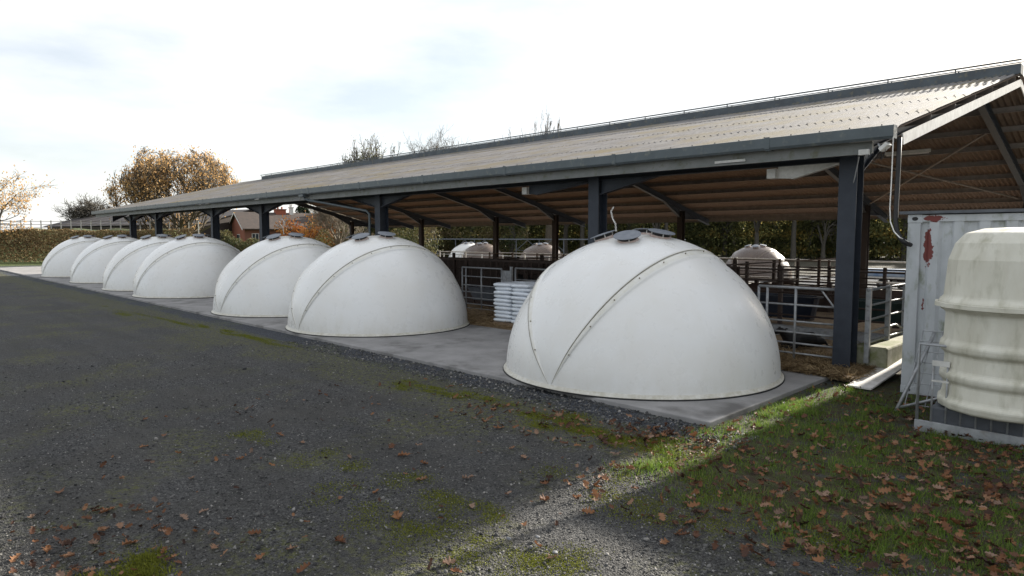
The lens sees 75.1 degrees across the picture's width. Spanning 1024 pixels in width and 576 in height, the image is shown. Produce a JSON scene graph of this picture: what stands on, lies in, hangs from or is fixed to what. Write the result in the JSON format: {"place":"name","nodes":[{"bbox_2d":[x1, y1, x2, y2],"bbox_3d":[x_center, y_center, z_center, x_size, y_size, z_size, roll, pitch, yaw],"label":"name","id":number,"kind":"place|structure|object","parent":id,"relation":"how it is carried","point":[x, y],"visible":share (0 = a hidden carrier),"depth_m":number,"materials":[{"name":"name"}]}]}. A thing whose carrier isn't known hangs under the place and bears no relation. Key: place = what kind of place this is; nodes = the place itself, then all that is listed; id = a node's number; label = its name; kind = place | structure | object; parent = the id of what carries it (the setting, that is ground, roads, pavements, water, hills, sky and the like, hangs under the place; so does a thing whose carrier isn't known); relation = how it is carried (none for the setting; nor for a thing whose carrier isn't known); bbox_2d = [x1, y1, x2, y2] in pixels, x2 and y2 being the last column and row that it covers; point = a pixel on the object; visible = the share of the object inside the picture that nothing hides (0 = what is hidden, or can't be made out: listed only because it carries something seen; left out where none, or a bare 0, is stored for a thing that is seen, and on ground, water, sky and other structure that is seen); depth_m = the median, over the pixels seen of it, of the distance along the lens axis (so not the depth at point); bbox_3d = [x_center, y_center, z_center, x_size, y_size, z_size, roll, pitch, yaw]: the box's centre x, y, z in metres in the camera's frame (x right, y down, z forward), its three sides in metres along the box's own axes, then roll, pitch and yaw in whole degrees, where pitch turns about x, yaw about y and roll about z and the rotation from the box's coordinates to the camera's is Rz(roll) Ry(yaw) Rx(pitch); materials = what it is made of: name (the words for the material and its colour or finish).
{"place":"outdoors","nodes":[
{"label":"outdoors","id":0,"kind":"place"},
{"bbox_2d":[0,228,195,261],"bbox_3d":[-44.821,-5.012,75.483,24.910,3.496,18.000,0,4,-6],"label":"hedge","id":1,"kind":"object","parent":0,"point":[114,229],"depth_m":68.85,"materials":[{"name":"green plant"}]},
{"bbox_2d":[0,220,198,233],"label":"post and rail fence","id":2,"kind":"object","parent":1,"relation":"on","point":[70,224],"visible":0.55,"depth_m":72.12,"materials":[{"name":"wood"}]},
{"bbox_2d":[98,143,240,233],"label":"oak tree","id":3,"kind":"object","parent":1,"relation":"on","point":[149,181],"visible":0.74,"depth_m":72.18,"materials":[{"name":"brown plant"}]},
{"bbox_2d":[229,205,329,249],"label":"brick house","id":4,"kind":"structure","parent":0,"point":[245,226],"depth_m":97.38,"materials":[{"name":"brick"}]},
{"bbox_2d":[0,266,830,426],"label":"slab","id":5,"kind":"structure","parent":0,"point":[476,350],"depth_m":12.43,"materials":[{"name":"concrete"}]},
{"bbox_2d":[40,235,101,277],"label":"calf dome","id":6,"kind":"structure","parent":5,"relation":"on","point":[59,260],"depth_m":36.23,"materials":[{"name":"white plastic"}]},
{"bbox_2d":[69,235,138,283],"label":"calf dome","id":7,"kind":"structure","parent":5,"relation":"on","point":[90,263],"depth_m":31.42,"materials":[{"name":"white plastic"}]},
{"bbox_2d":[101,234,174,291],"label":"calf dome","id":8,"kind":"structure","parent":5,"relation":"on","point":[122,266],"depth_m":26.95,"materials":[{"name":"white plastic"}]},
{"bbox_2d":[132,234,240,298],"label":"calf dome","id":9,"kind":"structure","parent":5,"relation":"on","point":[185,267],"depth_m":23.80,"materials":[{"name":"white plastic"}]},
{"bbox_2d":[211,232,331,317],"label":"calf dome","id":10,"kind":"structure","parent":5,"relation":"on","point":[258,279],"depth_m":18.24,"materials":[{"name":"white plastic"}]},
{"bbox_2d":[285,231,469,337],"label":"calf dome","id":11,"kind":"structure","parent":5,"relation":"on","point":[365,285],"depth_m":14.84,"materials":[{"name":"white plastic"}]},
{"bbox_2d":[503,228,784,401],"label":"calf dome","id":12,"kind":"structure","parent":5,"relation":"on","point":[645,314],"depth_m":9.24,"materials":[{"name":"white plastic"}]},
{"bbox_2d":[449,242,474,256],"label":"calf dome","id":13,"kind":"structure","parent":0,"point":[463,246],"depth_m":64.82,"materials":[{"name":"white plastic"}]},
{"bbox_2d":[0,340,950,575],"bbox_3d":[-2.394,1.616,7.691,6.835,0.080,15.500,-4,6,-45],"label":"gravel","id":14,"kind":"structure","parent":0,"point":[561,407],"depth_m":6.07,"materials":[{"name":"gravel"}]},
{"bbox_2d":[391,510,403,518],"bbox_3d":[-0.895,1.773,5.240,0.102,0.052,0.142,1,4,9],"label":"fallen leaf","id":15,"kind":"object","parent":14,"relation":"on","point":[397,515],"visible":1,"depth_m":5.24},
{"bbox_2d":[442,556,455,564],"bbox_3d":[-0.433,1.836,4.479,0.123,0.037,0.081,6,9,-31],"label":"fallen leaf","id":16,"kind":"object","parent":14,"relation":"on","point":[448,561],"visible":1,"depth_m":4.50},
{"bbox_2d":[463,242,503,257],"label":"calf dome","id":17,"kind":"structure","parent":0,"point":[481,247],"depth_m":60.79,"materials":[{"name":"white plastic"}]},
{"bbox_2d":[0,241,1023,575],"bbox_3d":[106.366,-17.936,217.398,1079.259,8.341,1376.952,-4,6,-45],"label":"ground","id":18,"kind":"structure","parent":0,"point":[62,325],"depth_m":6.52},
{"bbox_2d":[0,160,58,248],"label":"oak tree","id":19,"kind":"object","parent":18,"relation":"on","point":[4,206],"visible":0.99,"depth_m":59.92,"materials":[{"name":"orange plant"}]},
{"bbox_2d":[53,193,112,220],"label":"bare tree","id":20,"kind":"object","parent":18,"relation":"on","point":[84,211],"visible":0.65,"depth_m":119.74,"materials":[{"name":"grey plant"}]},
{"bbox_2d":[42,207,253,244],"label":"dark barn","id":21,"kind":"structure","parent":18,"relation":"on","point":[224,223],"depth_m":104.94,"materials":[{"name":"black"}]},
{"bbox_2d":[220,228,334,251],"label":"garden hedge","id":22,"kind":"object","parent":18,"relation":"on","point":[238,242],"visible":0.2,"depth_m":55.54,"materials":[{"name":"green plant"}]},
{"bbox_2d":[295,203,310,212],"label":"conifer","id":23,"kind":"object","parent":18,"relation":"on","point":[299,209],"visible":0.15,"depth_m":107.90,"materials":[{"name":"green plant"}]},
{"bbox_2d":[274,211,341,246],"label":"autumn tree","id":24,"kind":"object","parent":18,"relation":"on","point":[303,231],"visible":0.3,"depth_m":60.46,"materials":[{"name":"orange plant"}]},
{"bbox_2d":[336,133,404,240],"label":"bare tree","id":25,"kind":"object","parent":18,"relation":"on","point":[373,154],"visible":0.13,"depth_m":74.96,"materials":[{"name":"brown plant"}]},
{"bbox_2d":[340,224,443,255],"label":"garden hedge","id":26,"kind":"object","parent":18,"relation":"on","point":[403,232],"visible":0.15,"depth_m":56.35,"materials":[{"name":"green plant"}]},
{"bbox_2d":[403,125,469,254],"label":"bare tree","id":27,"kind":"object","parent":18,"relation":"on","point":[433,144],"visible":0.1,"depth_m":76.08,"materials":[{"name":"brown plant"}]},
{"bbox_2d":[348,223,530,256],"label":"undergrowth","id":28,"kind":"object","parent":18,"relation":"on","point":[455,231],"visible":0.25,"depth_m":77.89,"materials":[{"name":"green plant"}]},
{"bbox_2d":[439,257,468,290],"bbox_3d":[-5.966,-0.576,26.874,0.122,1.530,12.730,-4,6,-45],"label":"pen fence","id":29,"kind":"object","parent":18,"relation":"on","point":[467,262],"visible":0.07,"depth_m":22.37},
{"bbox_2d":[440,258,550,307],"bbox_3d":[-1.724,-0.191,21.565,0.100,1.525,8.016,-4,6,-45],"label":"feed barrier","id":30,"kind":"object","parent":18,"relation":"on","point":[479,301],"visible":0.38,"depth_m":20.66,"materials":[{"name":"metal"}]},
{"bbox_2d":[443,253,549,259],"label":"pen fence","id":31,"kind":"object","parent":18,"relation":"on","point":[482,255],"visible":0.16,"depth_m":54.51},
{"bbox_2d":[502,267,512,281],"bbox_3d":[-0.122,0.089,18.551,0.080,1.380,0.380,-4,6,-45],"label":"sheet panel","id":32,"kind":"object","parent":18,"relation":"on","point":[507,276],"visible":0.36,"depth_m":18.48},
{"bbox_2d":[468,257,557,283],"bbox_3d":[1.367,-0.031,19.484,0.122,1.560,7.980,-4,6,-45],"label":"pen fence","id":33,"kind":"object","parent":18,"relation":"on","point":[526,272],"visible":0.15,"depth_m":21.31,"materials":[{"name":"metal"}]},
{"bbox_2d":[502,128,525,257],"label":"bare tree","id":34,"kind":"object","parent":18,"relation":"on","point":[511,248],"visible":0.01,"depth_m":76.94,"materials":[{"name":"brown plant"}]},
{"bbox_2d":[499,225,530,256],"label":"woodland tree","id":35,"kind":"object","parent":18,"relation":"on","point":[507,241],"visible":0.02,"depth_m":84.92,"materials":[{"name":"green plant"}]},
{"bbox_2d":[8,378,1023,575],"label":"leaf litter","id":36,"kind":"object","parent":18,"relation":"on","point":[990,487],"visible":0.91,"depth_m":5.66,"materials":[{"name":"plant"}]},
{"bbox_2d":[476,256,562,285],"bbox_3d":[2.870,-0.563,26.705,12.080,1.530,0.122,-4,6,-45],"label":"pen fence","id":37,"kind":"object","parent":18,"relation":"on","point":[542,265],"visible":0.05,"depth_m":24.12,"materials":[{"name":"metal"}]},
{"bbox_2d":[75,306,976,575],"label":"moss","id":38,"kind":"object","parent":18,"relation":"on","point":[147,564],"visible":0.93,"depth_m":5.37,"materials":[{"name":"plant"}]},
{"bbox_2d":[529,105,562,244],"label":"bare tree","id":39,"kind":"object","parent":18,"relation":"on","point":[548,234],"visible":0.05,"depth_m":76.01,"materials":[{"name":"brown plant"}]},
{"bbox_2d":[91,58,1023,367],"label":"open shed","id":40,"kind":"structure","parent":18,"relation":"on","point":[791,156],"depth_m":19.86,"materials":[{"name":"grey"}]},
{"bbox_2d":[858,142,891,161],"bbox_3d":[5.204,-1.938,9.566,0.110,0.270,0.457,-2,5,-28],"label":"floodlight","id":41,"kind":"object","parent":40,"relation":"attached to","point":[884,147],"visible":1,"depth_m":9.50,"materials":[{"name":"white metal"}]},
{"bbox_2d":[889,137,908,241],"bbox_3d":[5.334,-1.363,9.176,0.213,1.468,0.265,-4,6,-45],"label":"white cable","id":42,"kind":"object","parent":40,"relation":"hanging from","point":[890,191],"visible":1,"depth_m":9.30,"materials":[{"name":"paint"}]},
{"bbox_2d":[893,137,912,246],"bbox_3d":[5.396,-1.335,9.224,0.226,1.530,0.314,-2,5,-23],"label":"black hose","id":43,"kind":"object","parent":40,"relation":"hanging from","point":[903,241],"visible":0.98,"depth_m":9.32,"materials":[{"name":"black rubber"}]},
{"bbox_2d":[563,225,570,255],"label":"woodland tree","id":44,"kind":"object","parent":18,"relation":"on","point":[565,234],"depth_m":84.24,"materials":[{"name":"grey plant"}]},
{"bbox_2d":[580,226,584,247],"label":"woodland tree","id":45,"kind":"object","parent":18,"relation":"on","point":[582,230],"depth_m":81.84,"materials":[{"name":"grey plant"}]},
{"bbox_2d":[442,253,739,285],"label":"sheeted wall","id":46,"kind":"structure","parent":18,"relation":"on","point":[487,272],"depth_m":27.37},
{"bbox_2d":[332,219,881,258],"bbox_3d":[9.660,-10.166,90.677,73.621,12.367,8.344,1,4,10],"label":"undergrowth","id":47,"kind":"object","parent":18,"relation":"on","point":[691,229],"visible":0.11,"depth_m":85.61,"materials":[{"name":"green plant"}]},
{"bbox_2d":[584,220,643,236],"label":"woodland tree","id":48,"kind":"object","parent":18,"relation":"on","point":[629,226],"visible":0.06,"depth_m":82.65,"materials":[{"name":"green plant"}]},
{"bbox_2d":[635,223,661,228],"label":"woodland tree","id":49,"kind":"object","parent":18,"relation":"on","point":[656,226],"visible":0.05,"depth_m":84.48,"materials":[{"name":"green plant"}]},
{"bbox_2d":[489,252,835,286],"bbox_3d":[6.001,-0.969,33.394,0.122,1.330,21.080,-4,6,-45],"label":"pen fence","id":50,"kind":"object","parent":18,"relation":"on","point":[828,261],"visible":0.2,"depth_m":28.55,"materials":[{"name":"metal"}]},
{"bbox_2d":[439,251,905,283],"bbox_3d":[10.667,-1.002,34.495,0.140,1.230,46.080,-4,6,-45],"label":"pen fence","id":51,"kind":"object","parent":18,"relation":"on","point":[466,252],"visible":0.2,"depth_m":32.17,"materials":[{"name":"metal"}]},
{"bbox_2d":[696,218,747,256],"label":"woodland tree","id":52,"kind":"object","parent":18,"relation":"on","point":[729,226],"visible":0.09,"depth_m":84.77,"materials":[{"name":"green plant"}]},
{"bbox_2d":[753,217,788,243],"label":"woodland tree","id":53,"kind":"object","parent":18,"relation":"on","point":[756,228],"visible":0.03,"depth_m":81.20,"materials":[{"name":"grey plant"}]},
{"bbox_2d":[726,258,835,286],"bbox_3d":[8.177,-0.104,20.648,11.080,1.530,0.122,-4,6,-45],"label":"pen fence","id":54,"kind":"object","parent":18,"relation":"on","point":[747,263],"visible":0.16,"depth_m":20.57,"materials":[{"name":"metal"}]},
{"bbox_2d":[790,220,796,258],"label":"woodland tree","id":55,"kind":"object","parent":18,"relation":"on","point":[793,244],"depth_m":80.84,"materials":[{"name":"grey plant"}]},
{"bbox_2d":[602,382,1023,575],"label":"grass","id":56,"kind":"structure","parent":18,"relation":"on","point":[798,403],"depth_m":6.21,"materials":[{"name":"plant"}]},
{"bbox_2d":[791,216,836,258],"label":"woodland tree","id":57,"kind":"object","parent":18,"relation":"on","point":[830,227],"visible":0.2,"depth_m":81.33,"materials":[{"name":"green plant"}]},
{"bbox_2d":[727,265,905,324],"bbox_3d":[5.992,0.312,14.823,0.122,1.580,5.130,-4,6,-45],"label":"pen fence","id":58,"kind":"object","parent":18,"relation":"on","point":[780,291],"visible":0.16,"depth_m":14.47,"materials":[{"name":"metal"}]},
{"bbox_2d":[754,280,902,312],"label":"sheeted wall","id":59,"kind":"structure","parent":18,"relation":"on","point":[862,292],"depth_m":18.79,"materials":[{"name":"metal"}]},
{"bbox_2d":[777,265,904,289],"bbox_3d":[11.293,0.183,17.852,0.122,1.380,8.480,-4,6,-45],"label":"pen fence","id":60,"kind":"object","parent":18,"relation":"on","point":[829,277],"visible":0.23,"depth_m":19.67,"materials":[{"name":"metal"}]},
{"bbox_2d":[826,218,907,260],"bbox_3d":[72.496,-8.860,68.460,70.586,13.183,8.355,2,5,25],"label":"undergrowth","id":61,"kind":"object","parent":18,"relation":"on","point":[885,229],"visible":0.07,"depth_m":79.27,"materials":[{"name":"green plant"}]},
{"bbox_2d":[847,359,901,389],"bbox_3d":[5.774,1.309,10.358,2.105,0.182,0.350,-4,6,-45],"label":"board","id":62,"kind":"object","parent":18,"relation":"on","point":[877,378],"visible":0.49,"depth_m":10.05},
{"bbox_2d":[856,330,902,367],"bbox_3d":[6.693,1.106,11.622,2.700,0.480,0.500,-4,6,-45],"label":"concrete block","id":63,"kind":"object","parent":18,"relation":"on","point":[885,353],"depth_m":10.74,"materials":[{"name":"concrete"}]},
{"bbox_2d":[863,282,904,362],"bbox_3d":[6.779,0.518,11.704,3.200,1.200,0.070,-4,6,-45],"label":"gate","id":64,"kind":"object","parent":63,"relation":"on","point":[868,319],"visible":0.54,"depth_m":11.05,"materials":[{"name":"metal"}]},
{"bbox_2d":[868,268,905,288],"bbox_3d":[20.111,-0.370,32.344,2.260,0.946,6.404,-4,6,-45],"label":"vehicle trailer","id":65,"kind":"object","parent":18,"relation":"on","point":[889,276],"visible":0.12,"depth_m":32.76,"materials":[{"name":"grey metal"}]},
{"bbox_2d":[898,218,907,259],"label":"woodland tree","id":66,"kind":"object","parent":18,"relation":"on","point":[902,248],"visible":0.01,"depth_m":78.70,"materials":[{"name":"green plant"}]},
{"bbox_2d":[894,330,943,410],"bbox_3d":[5.528,1.087,8.358,1.152,0.997,0.754,3,5,37],"label":"panel","id":67,"kind":"object","parent":18,"relation":"on","point":[913,375],"visible":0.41,"depth_m":8.58,"materials":[{"name":"metal"}]},
{"bbox_2d":[900,213,1023,395],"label":"shipping container","id":68,"kind":"object","parent":18,"relation":"on","point":[933,239],"visible":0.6,"depth_m":9.18,"materials":[{"name":"metal"}]},
{"bbox_2d":[899,208,1023,214],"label":"cover sheet","id":69,"kind":"object","parent":68,"relation":"on","point":[979,211],"visible":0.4,"depth_m":8.86,"materials":[{"name":"metal"}]},
{"bbox_2d":[914,342,1023,449],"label":"hutch pen","id":70,"kind":"object","parent":18,"relation":"on","point":[987,436],"visible":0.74,"depth_m":7.37,"materials":[{"name":"metal"}]},
{"bbox_2d":[932,402,1022,436],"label":"plastic base","id":71,"kind":"object","parent":18,"relation":"on","point":[938,413],"visible":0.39,"depth_m":7.29,"materials":[{"name":"plastic"}]},
{"bbox_2d":[935,227,1023,423],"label":"calf hutch","id":72,"kind":"object","parent":71,"relation":"on","point":[980,301],"visible":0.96,"depth_m":6.93,"materials":[{"name":"beige plastic"}]},
{"bbox_2d":[0,0,1023,231],"label":"sky","id":73,"kind":"structure","parent":0,"point":[266,86],"materials":[{"name":"white"}]},
{"bbox_2d":[519,242,562,259],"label":"calf dome","id":74,"kind":"structure","parent":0,"point":[542,247],"depth_m":55.34,"materials":[{"name":"white plastic"}]},
{"bbox_2d":[428,239,685,257],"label":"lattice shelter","id":75,"kind":"object","parent":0,"point":[513,239],"visible":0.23,"depth_m":63.55,"materials":[{"name":"wood"}]},
{"bbox_2d":[460,287,900,380],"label":"straw floor","id":76,"kind":"structure","parent":0,"point":[861,329],"depth_m":16.28,"materials":[{"name":"plant"}]},
{"bbox_2d":[462,266,501,310],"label":"field gate","id":77,"kind":"structure","parent":76,"relation":"on","point":[466,284],"depth_m":19.44,"materials":[{"name":"metal"}]},
{"bbox_2d":[493,321,513,327],"bbox_3d":[0.307,0.869,16.144,0.990,0.110,1.200,-4,6,-45],"label":"pallet","id":78,"kind":"object","parent":76,"relation":"on","point":[509,324],"visible":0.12,"depth_m":15.96,"materials":[{"name":"brown wood"}]},
{"bbox_2d":[493,317,512,321],"bbox_3d":[-0.084,0.758,16.183,0.524,0.109,0.624,-5,5,-45],"label":"feed bag","id":79,"kind":"object","parent":78,"relation":"on","point":[498,319],"visible":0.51,"depth_m":15.98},
{"bbox_2d":[494,313,513,318],"bbox_3d":[-0.073,0.667,16.148,0.524,0.109,0.624,-3,6,-43],"label":"feed bag","id":80,"kind":"object","parent":79,"relation":"on","point":[503,316],"visible":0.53,"depth_m":15.92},
{"bbox_2d":[494,310,515,314],"bbox_3d":[-0.075,0.571,16.167,0.524,0.109,0.624,-5,7,-43],"label":"feed bag","id":81,"kind":"object","parent":80,"relation":"on","point":[503,312],"visible":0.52,"depth_m":15.93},
{"bbox_2d":[494,306,512,310],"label":"feed bag","id":82,"kind":"object","parent":81,"relation":"on","point":[502,308],"visible":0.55,"depth_m":15.93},
{"bbox_2d":[493,302,515,306],"bbox_3d":[-0.087,0.383,16.157,0.524,0.109,0.624,-3,6,-43],"label":"feed bag","id":83,"kind":"object","parent":82,"relation":"on","point":[503,304],"visible":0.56,"depth_m":15.91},
{"bbox_2d":[494,298,512,302],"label":"feed bag","id":84,"kind":"object","parent":83,"relation":"on","point":[502,300],"visible":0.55,"depth_m":15.91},
{"bbox_2d":[494,294,513,298],"bbox_3d":[-0.073,0.196,16.144,0.524,0.109,0.624,-3,5,-42],"label":"feed bag","id":85,"kind":"object","parent":84,"relation":"on","point":[502,296],"visible":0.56,"depth_m":15.91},
{"bbox_2d":[494,290,513,294],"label":"feed bag","id":86,"kind":"object","parent":85,"relation":"on","point":[501,292],"visible":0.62,"depth_m":15.89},
{"bbox_2d":[495,287,512,290],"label":"feed bag","id":87,"kind":"object","parent":86,"relation":"on","point":[504,288],"visible":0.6,"depth_m":15.88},
{"bbox_2d":[493,282,519,286],"bbox_3d":[-0.095,-0.086,16.124,0.624,0.109,0.524,3,6,43],"label":"feed bag","id":88,"kind":"object","parent":87,"relation":"on","point":[503,284],"visible":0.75,"depth_m":15.94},
{"bbox_2d":[513,269,533,279],"bbox_3d":[0.304,-0.079,21.985,0.452,1.044,1.410,-2,5,-30],"label":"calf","id":89,"kind":"object","parent":76,"relation":"on","point":[520,276],"visible":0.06,"depth_m":21.80},
{"bbox_2d":[515,267,545,280],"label":"field gate","id":90,"kind":"structure","parent":76,"relation":"on","point":[527,269],"depth_m":18.01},
{"bbox_2d":[467,302,883,382],"bbox_3d":[3.682,0.721,18.072,9.689,0.319,13.929,-4,6,-45],"label":"straw","id":91,"kind":"object","parent":76,"relation":"on","point":[804,364],"visible":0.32,"depth_m":10.88,"materials":[{"name":"plant"}]},
{"bbox_2d":[467,286,495,301],"bbox_3d":[-0.458,0.236,20.585,0.624,0.480,2.704,-4,6,-45],"label":"feed trough","id":92,"kind":"object","parent":91,"relation":"on","point":[485,289],"visible":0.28,"depth_m":20.73,"materials":[{"name":"metal"}]},
{"bbox_2d":[747,278,793,316],"bbox_3d":[6.762,0.239,17.783,1.410,1.044,0.452,2,5,25],"label":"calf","id":93,"kind":"object","parent":76,"relation":"on","point":[753,285],"visible":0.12,"depth_m":17.61},
{"bbox_2d":[754,292,823,321],"bbox_3d":[6.235,0.436,15.956,0.728,0.580,2.288,-4,6,-45],"label":"feed trough","id":94,"kind":"object","parent":76,"relation":"on","point":[801,299],"visible":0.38,"depth_m":15.34,"materials":[{"name":"black plastic"}]},
{"bbox_2d":[757,284,834,358],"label":"field gate","id":95,"kind":"structure","parent":76,"relation":"on","point":[794,332],"depth_m":11.21,"materials":[{"name":"metal"}]},
{"bbox_2d":[774,326,828,349],"bbox_3d":[5.493,0.944,12.779,1.124,0.422,0.456,-2,5,-21],"label":"calf","id":96,"kind":"object","parent":76,"relation":"on","point":[810,339],"visible":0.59,"depth_m":12.63},
{"bbox_2d":[771,323,883,343],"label":"kerb beam","id":97,"kind":"structure","parent":76,"relation":"on","point":[860,336],"depth_m":13.91,"materials":[{"name":"concrete"}]},
{"bbox_2d":[858,298,901,328],"bbox_3d":[7.853,0.535,14.324,0.728,0.530,1.352,-4,6,-45],"label":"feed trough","id":98,"kind":"object","parent":76,"relation":"on","point":[896,305],"visible":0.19,"depth_m":14.01,"materials":[{"name":"black plastic"}]},
{"bbox_2d":[725,244,792,280],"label":"calf dome","id":99,"kind":"structure","parent":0,"point":[756,251],"depth_m":41.77,"materials":[{"name":"white plastic"}]},
{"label":"feed bag","id":100,"kind":"object","parent":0,"visible":0},
{"bbox_2d":[511,307,519,311],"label":"feed bag","id":101,"kind":"object","parent":100,"relation":"on","point":[515,309],"visible":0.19,"depth_m":15.67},
{"bbox_2d":[512,304,521,307],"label":"feed bag","id":102,"kind":"object","parent":101,"relation":"on","point":[517,305],"visible":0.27,"depth_m":15.63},
{"bbox_2d":[512,300,523,303],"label":"feed bag","id":103,"kind":"object","parent":102,"relation":"on","point":[518,301],"visible":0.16,"depth_m":15.59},
{"bbox_2d":[511,295,526,300],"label":"feed bag","id":104,"kind":"object","parent":103,"relation":"on","point":[521,298],"visible":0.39,"depth_m":15.54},
{"bbox_2d":[512,291,528,296],"bbox_3d":[0.355,0.136,15.693,0.524,0.109,0.624,-3,7,-45],"label":"feed bag","id":105,"kind":"object","parent":104,"relation":"on","point":[525,294],"visible":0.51,"depth_m":15.48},
{"bbox_2d":[512,288,531,292],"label":"feed bag","id":106,"kind":"object","parent":105,"relation":"on","point":[522,289],"visible":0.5,"depth_m":15.49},
{"bbox_2d":[511,283,534,287],"bbox_3d":[0.338,-0.053,15.699,0.624,0.109,0.524,3,4,45],"label":"feed bag","id":107,"kind":"object","parent":106,"relation":"on","point":[524,285],"visible":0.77,"depth_m":15.49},
{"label":"yard","id":108,"kind":"structure","parent":0,"visible":0},
{"bbox_2d":[306,203,372,244],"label":"tree","id":109,"kind":"object","parent":108,"relation":"on","point":[324,218],"visible":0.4,"depth_m":54.60,"materials":[{"name":"brown plant"}]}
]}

